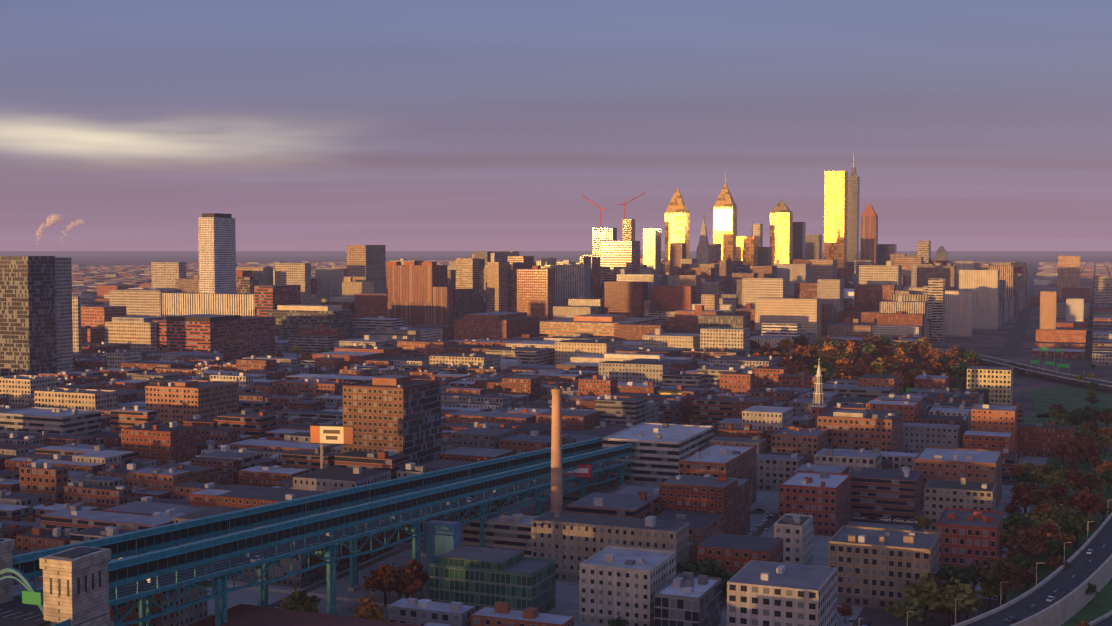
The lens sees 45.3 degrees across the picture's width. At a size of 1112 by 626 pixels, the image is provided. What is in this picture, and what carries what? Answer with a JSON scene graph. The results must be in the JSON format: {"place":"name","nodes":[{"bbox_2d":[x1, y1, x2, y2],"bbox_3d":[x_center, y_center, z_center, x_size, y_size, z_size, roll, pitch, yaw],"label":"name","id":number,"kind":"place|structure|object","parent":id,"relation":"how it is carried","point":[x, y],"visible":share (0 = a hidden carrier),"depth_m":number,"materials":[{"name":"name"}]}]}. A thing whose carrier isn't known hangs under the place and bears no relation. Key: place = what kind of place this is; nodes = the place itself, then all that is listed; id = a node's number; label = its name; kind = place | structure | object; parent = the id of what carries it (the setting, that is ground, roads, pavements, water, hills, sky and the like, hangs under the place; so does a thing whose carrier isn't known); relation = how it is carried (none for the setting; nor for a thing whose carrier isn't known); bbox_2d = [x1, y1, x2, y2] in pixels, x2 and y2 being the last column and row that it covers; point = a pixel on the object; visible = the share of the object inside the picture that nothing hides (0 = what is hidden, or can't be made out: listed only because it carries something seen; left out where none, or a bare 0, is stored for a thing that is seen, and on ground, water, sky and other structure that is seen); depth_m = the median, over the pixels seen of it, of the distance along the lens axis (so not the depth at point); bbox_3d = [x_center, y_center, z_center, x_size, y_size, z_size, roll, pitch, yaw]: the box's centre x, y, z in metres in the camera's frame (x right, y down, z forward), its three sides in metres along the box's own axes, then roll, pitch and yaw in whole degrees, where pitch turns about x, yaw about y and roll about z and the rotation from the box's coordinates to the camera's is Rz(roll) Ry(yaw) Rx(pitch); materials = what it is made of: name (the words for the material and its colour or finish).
{"place":"outdoors","nodes":[
{"label":"outdoors","id":0,"kind":"place"},
{"bbox_2d":[36,213,61,244],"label":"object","id":1,"kind":"structure","parent":0,"point":[51,221],"depth_m":6036.67,"materials":[{"name":"white"}]},
{"bbox_2d":[0,251,1111,625],"bbox_3d":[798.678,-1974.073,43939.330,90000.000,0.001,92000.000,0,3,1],"label":"ground","id":2,"kind":"structure","parent":0,"point":[988,343],"depth_m":2349.47,"materials":[{"name":"green plant"}]},
{"bbox_2d":[277,584,311,609],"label":"tree","id":3,"kind":"object","parent":2,"relation":"on","point":[296,593],"visible":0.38,"depth_m":447.57,"materials":[{"name":"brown plant"}]},
{"bbox_2d":[280,599,315,611],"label":"tree","id":4,"kind":"object","parent":2,"relation":"on","point":[290,602],"visible":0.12,"depth_m":427.09,"materials":[{"name":"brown plant"}]},
{"bbox_2d":[293,597,319,612],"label":"tree","id":5,"kind":"object","parent":2,"relation":"on","point":[305,605],"visible":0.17,"depth_m":442.15,"materials":[{"name":"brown plant"}]},
{"bbox_2d":[306,555,323,571],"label":"tree","id":6,"kind":"object","parent":2,"relation":"on","point":[314,560],"visible":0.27,"depth_m":505.32,"materials":[{"name":"brown plant"}]},
{"bbox_2d":[310,425,353,468],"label":"billboard","id":7,"kind":"object","parent":2,"relation":"on","point":[321,435],"visible":0.85,"depth_m":627.35,"materials":[{"name":"orange metal"}]},
{"bbox_2d":[0,423,717,625],"bbox_3d":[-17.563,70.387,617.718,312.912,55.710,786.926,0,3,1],"label":"bridge","id":8,"kind":"structure","parent":2,"relation":"on","point":[86,583],"depth_m":407.99,"materials":[{"name":"teal paint"}]},
{"bbox_2d":[562,463,591,478],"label":"billboard","id":9,"kind":"object","parent":8,"relation":"attached to","point":[583,471],"visible":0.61,"depth_m":644.66,"materials":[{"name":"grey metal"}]},
{"bbox_2d":[385,566,427,598],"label":"tree","id":10,"kind":"object","parent":2,"relation":"on","point":[417,585],"visible":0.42,"depth_m":465.87,"materials":[{"name":"brown plant"}]},
{"bbox_2d":[398,559,428,597],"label":"tree","id":11,"kind":"object","parent":2,"relation":"on","point":[421,575],"visible":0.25,"depth_m":477.42,"materials":[{"name":"brown plant"}]},
{"bbox_2d":[0,337,1002,625],"bbox_3d":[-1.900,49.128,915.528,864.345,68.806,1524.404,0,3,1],"label":"buildings","id":12,"kind":"structure","parent":2,"relation":"on","point":[648,587],"depth_m":558.45,"materials":[{"name":"brown brick"}]},
{"bbox_2d":[0,255,1111,625],"bbox_3d":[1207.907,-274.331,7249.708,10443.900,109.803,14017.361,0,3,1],"label":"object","id":13,"kind":"object","parent":2,"relation":"on","point":[132,465],"visible":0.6,"depth_m":823.56,"materials":[{"name":"brown brick"}]},
{"bbox_2d":[0,213,1111,405],"bbox_3d":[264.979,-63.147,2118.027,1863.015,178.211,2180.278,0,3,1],"label":"buildings","id":14,"kind":"structure","parent":2,"relation":"on","point":[45,316],"depth_m":1669.72,"materials":[{"name":"beige concrete"}]},
{"bbox_2d":[608,616,628,625],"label":"tree","id":15,"kind":"object","parent":2,"relation":"on","point":[618,621],"visible":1,"depth_m":436.42,"materials":[{"name":"green plant"}]},
{"bbox_2d":[453,155,947,341],"bbox_3d":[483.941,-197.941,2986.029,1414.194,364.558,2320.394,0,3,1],"label":"skyline","id":16,"kind":"structure","parent":2,"relation":"on","point":[611,257],"depth_m":2663.91,"materials":[{"name":"beige glass"}]},
{"bbox_2d":[715,209,730,229],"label":"sun glint","id":17,"kind":"object","parent":16,"relation":"on","point":[722,219],"visible":1,"depth_m":2991.65,"materials":[{"name":"white glass"}]},
{"bbox_2d":[684,558,729,580],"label":"tree","id":18,"kind":"object","parent":2,"relation":"on","point":[710,569],"visible":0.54,"depth_m":478.57,"materials":[{"name":"green plant"}]},
{"bbox_2d":[776,337,795,352],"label":"tree","id":19,"kind":"object","parent":2,"relation":"on","point":[786,344],"visible":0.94,"depth_m":1517.51,"materials":[{"name":"brown plant"}]},
{"bbox_2d":[778,356,795,371],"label":"tree","id":20,"kind":"object","parent":2,"relation":"on","point":[786,363],"visible":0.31,"depth_m":1245.27,"materials":[{"name":"brown plant"}]},
{"bbox_2d":[790,334,808,346],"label":"tree","id":21,"kind":"object","parent":2,"relation":"on","point":[801,341],"visible":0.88,"depth_m":1568.40,"materials":[{"name":"brown plant"}]},
{"bbox_2d":[792,364,813,374],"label":"tree","id":22,"kind":"object","parent":2,"relation":"on","point":[802,368],"visible":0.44,"depth_m":1212.62,"materials":[{"name":"brown plant"}]},
{"bbox_2d":[797,354,817,369],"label":"tree","id":23,"kind":"object","parent":2,"relation":"on","point":[808,359],"visible":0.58,"depth_m":1291.80,"materials":[{"name":"brown plant"}]},
{"bbox_2d":[810,335,831,354],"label":"tree","id":24,"kind":"object","parent":2,"relation":"on","point":[819,343],"visible":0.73,"depth_m":1547.76,"materials":[{"name":"brown plant"}]},
{"bbox_2d":[814,365,835,380],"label":"tree","id":25,"kind":"object","parent":2,"relation":"on","point":[825,373],"visible":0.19,"depth_m":1147.36,"materials":[{"name":"green plant"}]},
{"bbox_2d":[816,344,834,364],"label":"tree","id":26,"kind":"object","parent":2,"relation":"on","point":[829,352],"visible":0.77,"depth_m":1396.58,"materials":[{"name":"brown plant"}]},
{"bbox_2d":[832,357,853,370],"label":"tree","id":27,"kind":"object","parent":2,"relation":"on","point":[838,365],"visible":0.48,"depth_m":1244.28,"materials":[{"name":"brown plant"}]},
{"bbox_2d":[837,602,853,622],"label":"tree","id":28,"kind":"object","parent":2,"relation":"on","point":[845,610],"visible":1,"depth_m":452.37,"materials":[{"name":"brown plant"}]},
{"bbox_2d":[835,366,864,378],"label":"tree","id":29,"kind":"object","parent":2,"relation":"on","point":[853,371],"visible":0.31,"depth_m":1150.92,"materials":[{"name":"brown plant"}]},
{"bbox_2d":[857,346,879,361],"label":"tree","id":30,"kind":"object","parent":2,"relation":"on","point":[874,354],"visible":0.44,"depth_m":1394.83,"materials":[{"name":"green plant"}]},
{"bbox_2d":[862,335,881,347],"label":"tree","id":31,"kind":"object","parent":2,"relation":"on","point":[874,340],"visible":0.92,"depth_m":1604.18,"materials":[{"name":"brown plant"}]},
{"bbox_2d":[870,358,898,371],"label":"tree","id":32,"kind":"object","parent":2,"relation":"on","point":[877,365],"visible":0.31,"depth_m":1221.66,"materials":[{"name":"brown plant"}]},
{"bbox_2d":[874,345,895,358],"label":"tree","id":33,"kind":"object","parent":2,"relation":"on","point":[884,350],"visible":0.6,"depth_m":1417.70,"materials":[{"name":"brown plant"}]},
{"bbox_2d":[885,592,926,625],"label":"tree","id":34,"kind":"object","parent":2,"relation":"on","point":[900,610],"visible":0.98,"depth_m":437.56,"materials":[{"name":"green plant"}]},
{"bbox_2d":[895,356,923,370],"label":"tree","id":35,"kind":"object","parent":2,"relation":"on","point":[906,364],"visible":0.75,"depth_m":1252.39,"materials":[{"name":"brown plant"}]},
{"bbox_2d":[910,512,934,528],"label":"tree","id":36,"kind":"object","parent":2,"relation":"on","point":[923,522],"visible":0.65,"depth_m":587.17,"materials":[{"name":"green plant"}]},
{"bbox_2d":[900,572,952,624],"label":"tree","id":37,"kind":"object","parent":2,"relation":"on","point":[924,591],"visible":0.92,"depth_m":450.13,"materials":[{"name":"green plant"}]},
{"bbox_2d":[905,573,948,619],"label":"tree","id":38,"kind":"object","parent":2,"relation":"on","point":[936,578],"visible":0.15,"depth_m":457.57,"materials":[{"name":"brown plant"}]},
{"bbox_2d":[922,359,947,372],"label":"tree","id":39,"kind":"object","parent":2,"relation":"on","point":[933,364],"visible":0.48,"depth_m":1231.31,"materials":[{"name":"brown plant"}]},
{"bbox_2d":[925,348,946,358],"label":"tree","id":40,"kind":"object","parent":2,"relation":"on","point":[932,353],"visible":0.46,"depth_m":1371.58,"materials":[{"name":"brown plant"}]},
{"bbox_2d":[936,585,976,624],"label":"tree","id":41,"kind":"object","parent":2,"relation":"on","point":[950,609],"visible":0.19,"depth_m":449.06,"materials":[{"name":"green plant"}]},
{"bbox_2d":[933,564,980,585],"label":"tree","id":42,"kind":"object","parent":2,"relation":"on","point":[949,572],"visible":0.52,"depth_m":468.44,"materials":[{"name":"green plant"}]},
{"bbox_2d":[935,577,980,622],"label":"tree","id":43,"kind":"object","parent":2,"relation":"on","point":[964,597],"visible":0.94,"depth_m":445.19,"materials":[{"name":"green plant"}]},
{"bbox_2d":[950,362,969,387],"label":"tree","id":44,"kind":"object","parent":2,"relation":"on","point":[956,372],"visible":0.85,"depth_m":1208.70,"materials":[{"name":"green plant"}]},
{"bbox_2d":[950,388,988,403],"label":"building","id":45,"kind":"structure","parent":2,"relation":"on","point":[984,391],"depth_m":1004.17,"materials":[{"name":"grey concrete"}]},
{"bbox_2d":[958,566,981,585],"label":"tree","id":46,"kind":"object","parent":2,"relation":"on","point":[971,575],"visible":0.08,"depth_m":485.70,"materials":[{"name":"green plant"}]},
{"bbox_2d":[966,585,983,619],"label":"tree","id":47,"kind":"object","parent":2,"relation":"on","point":[978,603],"visible":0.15,"depth_m":454.32,"materials":[{"name":"green plant"}]},
{"bbox_2d":[967,564,983,589],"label":"tree","id":48,"kind":"object","parent":2,"relation":"on","point":[975,566],"visible":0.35,"depth_m":488.10,"materials":[{"name":"green plant"}]},
{"bbox_2d":[978,582,1004,607],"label":"tree","id":49,"kind":"object","parent":2,"relation":"on","point":[988,591],"visible":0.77,"depth_m":471.69,"materials":[{"name":"green plant"}]},
{"bbox_2d":[981,559,1019,606],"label":"tree","id":50,"kind":"object","parent":2,"relation":"on","point":[996,576],"visible":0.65,"depth_m":470.37,"materials":[{"name":"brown plant"}]},
{"bbox_2d":[974,557,1031,604],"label":"tree","id":51,"kind":"object","parent":2,"relation":"on","point":[1006,584],"visible":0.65,"depth_m":469.43,"materials":[{"name":"brown plant"}]},
{"bbox_2d":[1003,499,1022,513],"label":"tree","id":52,"kind":"object","parent":2,"relation":"on","point":[1011,507],"visible":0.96,"depth_m":615.51,"materials":[{"name":"brown plant"}]},
{"bbox_2d":[1000,524,1038,548],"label":"tree","id":53,"kind":"object","parent":2,"relation":"on","point":[1003,538],"visible":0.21,"depth_m":531.78,"materials":[{"name":"green plant"}]},
{"bbox_2d":[1008,463,1030,486],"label":"tree","id":54,"kind":"object","parent":2,"relation":"on","point":[1020,469],"visible":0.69,"depth_m":708.76,"materials":[{"name":"brown plant"}]},
{"bbox_2d":[1003,513,1036,534],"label":"tree","id":55,"kind":"object","parent":2,"relation":"on","point":[1015,519],"visible":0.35,"depth_m":555.81,"materials":[{"name":"green plant"}]},
{"bbox_2d":[1001,540,1041,563],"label":"tree","id":56,"kind":"object","parent":2,"relation":"on","point":[1020,547],"visible":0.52,"depth_m":510.56,"materials":[{"name":"brown plant"}]},
{"bbox_2d":[1007,553,1035,583],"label":"tree","id":57,"kind":"object","parent":2,"relation":"on","point":[1021,560],"visible":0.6,"depth_m":501.25,"materials":[{"name":"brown plant"}]},
{"bbox_2d":[1009,485,1039,512],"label":"tree","id":58,"kind":"object","parent":2,"relation":"on","point":[1023,501],"visible":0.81,"depth_m":625.35,"materials":[{"name":"brown plant"}]},
{"bbox_2d":[1012,471,1036,485],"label":"tree","id":59,"kind":"object","parent":2,"relation":"on","point":[1025,477],"visible":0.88,"depth_m":687.36,"materials":[{"name":"green plant"}]},
{"bbox_2d":[1001,525,1049,557],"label":"tree","id":60,"kind":"object","parent":2,"relation":"on","point":[1031,536],"visible":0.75,"depth_m":525.64,"materials":[{"name":"brown plant"}]},
{"bbox_2d":[1009,482,1050,511],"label":"tree","id":61,"kind":"object","parent":2,"relation":"on","point":[1036,492],"visible":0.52,"depth_m":627.19,"materials":[{"name":"brown plant"}]},
{"bbox_2d":[1020,567,1040,589],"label":"tree","id":62,"kind":"object","parent":2,"relation":"on","point":[1030,577],"visible":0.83,"depth_m":489.88,"materials":[{"name":"brown plant"}]},
{"bbox_2d":[1027,465,1047,488],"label":"tree","id":63,"kind":"object","parent":2,"relation":"on","point":[1040,477],"visible":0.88,"depth_m":696.97,"materials":[{"name":"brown plant"}]},
{"bbox_2d":[1025,511,1061,538],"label":"tree","id":64,"kind":"object","parent":2,"relation":"on","point":[1039,521],"visible":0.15,"depth_m":560.82,"materials":[{"name":"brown plant"}]},
{"bbox_2d":[1031,501,1055,517],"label":"tree","id":65,"kind":"object","parent":2,"relation":"on","point":[1048,509],"visible":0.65,"depth_m":602.08,"materials":[{"name":"brown plant"}]},
{"bbox_2d":[1034,521,1067,556],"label":"tree","id":66,"kind":"object","parent":2,"relation":"on","point":[1048,527],"visible":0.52,"depth_m":549.50,"materials":[{"name":"brown plant"}]},
{"bbox_2d":[1041,462,1064,475],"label":"tree","id":67,"kind":"object","parent":2,"relation":"on","point":[1047,469],"visible":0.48,"depth_m":702.52,"materials":[{"name":"green plant"}]},
{"bbox_2d":[1043,539,1068,557],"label":"tree","id":68,"kind":"object","parent":2,"relation":"on","point":[1057,547],"visible":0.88,"depth_m":531.42,"materials":[{"name":"green plant"}]},
{"bbox_2d":[1047,406,1064,419],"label":"tree","id":69,"kind":"object","parent":2,"relation":"on","point":[1052,413],"visible":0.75,"depth_m":950.31,"materials":[{"name":"green plant"}]},
{"bbox_2d":[1041,414,1071,425],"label":"tree","id":70,"kind":"object","parent":2,"relation":"on","point":[1059,421],"visible":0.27,"depth_m":872.90,"materials":[{"name":"green plant"}]},
{"bbox_2d":[1044,483,1069,502],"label":"tree","id":71,"kind":"object","parent":2,"relation":"on","point":[1058,490],"visible":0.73,"depth_m":655.52,"materials":[{"name":"brown plant"}]},
{"bbox_2d":[1044,554,1070,570],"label":"tree","id":72,"kind":"object","parent":2,"relation":"on","point":[1056,563],"visible":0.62,"depth_m":502.67,"materials":[{"name":"brown plant"}]},
{"bbox_2d":[1044,469,1074,488],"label":"tree","id":73,"kind":"object","parent":2,"relation":"on","point":[1052,477],"visible":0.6,"depth_m":668.93,"materials":[{"name":"green plant"}]},
{"bbox_2d":[1046,533,1072,556],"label":"tree","id":74,"kind":"object","parent":2,"relation":"on","point":[1058,537],"visible":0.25,"depth_m":538.86,"materials":[{"name":"brown plant"}]},
{"bbox_2d":[1048,503,1071,531],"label":"tree","id":75,"kind":"object","parent":2,"relation":"on","point":[1056,513],"visible":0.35,"depth_m":586.29,"materials":[{"name":"green plant"}]},
{"bbox_2d":[1050,442,1075,464],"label":"tree","id":76,"kind":"object","parent":2,"relation":"on","point":[1063,447],"visible":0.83,"depth_m":781.08,"materials":[{"name":"brown plant"}]},
{"bbox_2d":[1051,497,1076,509],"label":"tree","id":77,"kind":"object","parent":2,"relation":"on","point":[1063,501],"visible":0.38,"depth_m":610.35,"materials":[{"name":"brown plant"}]},
{"bbox_2d":[1059,412,1080,425],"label":"tree","id":78,"kind":"object","parent":2,"relation":"on","point":[1073,418],"visible":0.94,"depth_m":913.73,"materials":[{"name":"green plant"}]},
{"bbox_2d":[1062,448,1082,461],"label":"tree","id":79,"kind":"object","parent":2,"relation":"on","point":[1073,453],"visible":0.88,"depth_m":766.66,"materials":[{"name":"brown plant"}]},
{"bbox_2d":[1062,468,1089,495],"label":"tree","id":80,"kind":"object","parent":2,"relation":"on","point":[1079,479],"visible":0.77,"depth_m":670.92,"materials":[{"name":"brown plant"}]},
{"bbox_2d":[1059,508,1096,547],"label":"tree","id":81,"kind":"object","parent":2,"relation":"on","point":[1079,520],"visible":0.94,"depth_m":565.23,"materials":[{"name":"green plant"}]},
{"bbox_2d":[1056,505,1099,544],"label":"tree","id":82,"kind":"object","parent":2,"relation":"on","point":[1082,512],"visible":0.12,"depth_m":571.74,"materials":[{"name":"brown plant"}]},
{"bbox_2d":[1068,434,1095,462],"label":"tree","id":83,"kind":"object","parent":2,"relation":"on","point":[1081,439],"visible":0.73,"depth_m":789.91,"materials":[{"name":"brown plant"}]},
{"bbox_2d":[1063,491,1106,515],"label":"tree","id":84,"kind":"object","parent":2,"relation":"on","point":[1092,506],"visible":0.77,"depth_m":606.28,"materials":[{"name":"brown plant"}]},
{"bbox_2d":[1075,408,1095,425],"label":"tree","id":85,"kind":"object","parent":2,"relation":"on","point":[1083,413],"visible":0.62,"depth_m":926.91,"materials":[{"name":"green plant"}]},
{"bbox_2d":[1067,486,1105,509],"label":"tree","id":86,"kind":"object","parent":2,"relation":"on","point":[1098,496],"visible":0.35,"depth_m":610.27,"materials":[{"name":"brown plant"}]},
{"bbox_2d":[1072,406,1100,420],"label":"tree","id":87,"kind":"object","parent":2,"relation":"on","point":[1089,409],"visible":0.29,"depth_m":936.21,"materials":[{"name":"green plant"}]},
{"bbox_2d":[1075,423,1099,440],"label":"tree","id":88,"kind":"object","parent":2,"relation":"on","point":[1079,431],"visible":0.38,"depth_m":833.08,"materials":[{"name":"green plant"}]},
{"bbox_2d":[1083,580,1098,595],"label":"tree","id":89,"kind":"object","parent":2,"relation":"on","point":[1092,588],"visible":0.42,"depth_m":477.11,"materials":[{"name":"green plant"}]},
{"bbox_2d":[1082,442,1102,456],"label":"tree","id":90,"kind":"object","parent":2,"relation":"on","point":[1095,450],"visible":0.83,"depth_m":782.06,"materials":[{"name":"brown plant"}]},
{"bbox_2d":[1084,473,1105,491],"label":"tree","id":91,"kind":"object","parent":2,"relation":"on","point":[1096,479],"visible":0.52,"depth_m":674.75,"materials":[{"name":"brown plant"}]},
{"bbox_2d":[1095,460,1111,487],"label":"tree","id":92,"kind":"object","parent":2,"relation":"on","point":[1106,466],"visible":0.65,"depth_m":707.11,"materials":[{"name":"brown plant"}]},
{"bbox_2d":[1095,433,1111,456],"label":"tree","id":93,"kind":"object","parent":2,"relation":"on","point":[1105,443],"visible":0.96,"depth_m":815.78,"materials":[{"name":"green plant"}]},
{"bbox_2d":[1096,426,1111,451],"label":"tree","id":94,"kind":"object","parent":2,"relation":"on","point":[1106,430],"visible":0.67,"depth_m":835.95,"materials":[{"name":"brown plant"}]},
{"bbox_2d":[1097,497,1111,521],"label":"tree","id":95,"kind":"object","parent":2,"relation":"on","point":[1107,509],"visible":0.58,"depth_m":617.62,"materials":[{"name":"brown plant"}]},
{"bbox_2d":[1098,411,1111,426],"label":"tree","id":96,"kind":"object","parent":2,"relation":"on","point":[1106,418],"visible":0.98,"depth_m":925.97,"materials":[{"name":"brown plant"}]},
{"bbox_2d":[0,0,1111,250],"label":"sky","id":97,"kind":"structure","parent":0,"point":[317,125],"materials":[{"name":"purple"}]},
{"bbox_2d":[208,262,1111,625],"bbox_3d":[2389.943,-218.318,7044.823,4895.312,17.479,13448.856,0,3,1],"label":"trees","id":98,"kind":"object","parent":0,"point":[1072,602],"depth_m":512.00,"materials":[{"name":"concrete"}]},
{"bbox_2d":[349,592,386,620],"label":"tree","id":99,"kind":"object","parent":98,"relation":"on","point":[368,609],"visible":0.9,"depth_m":434.69,"materials":[{"name":"brown plant"}]},
{"bbox_2d":[363,563,398,606],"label":"tree","id":100,"kind":"object","parent":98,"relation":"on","point":[376,574],"visible":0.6,"depth_m":472.19,"materials":[{"name":"brown plant"}]},
{"bbox_2d":[377,565,421,599],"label":"tree","id":101,"kind":"object","parent":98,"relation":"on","point":[394,579],"visible":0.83,"depth_m":465.68,"materials":[{"name":"brown plant"}]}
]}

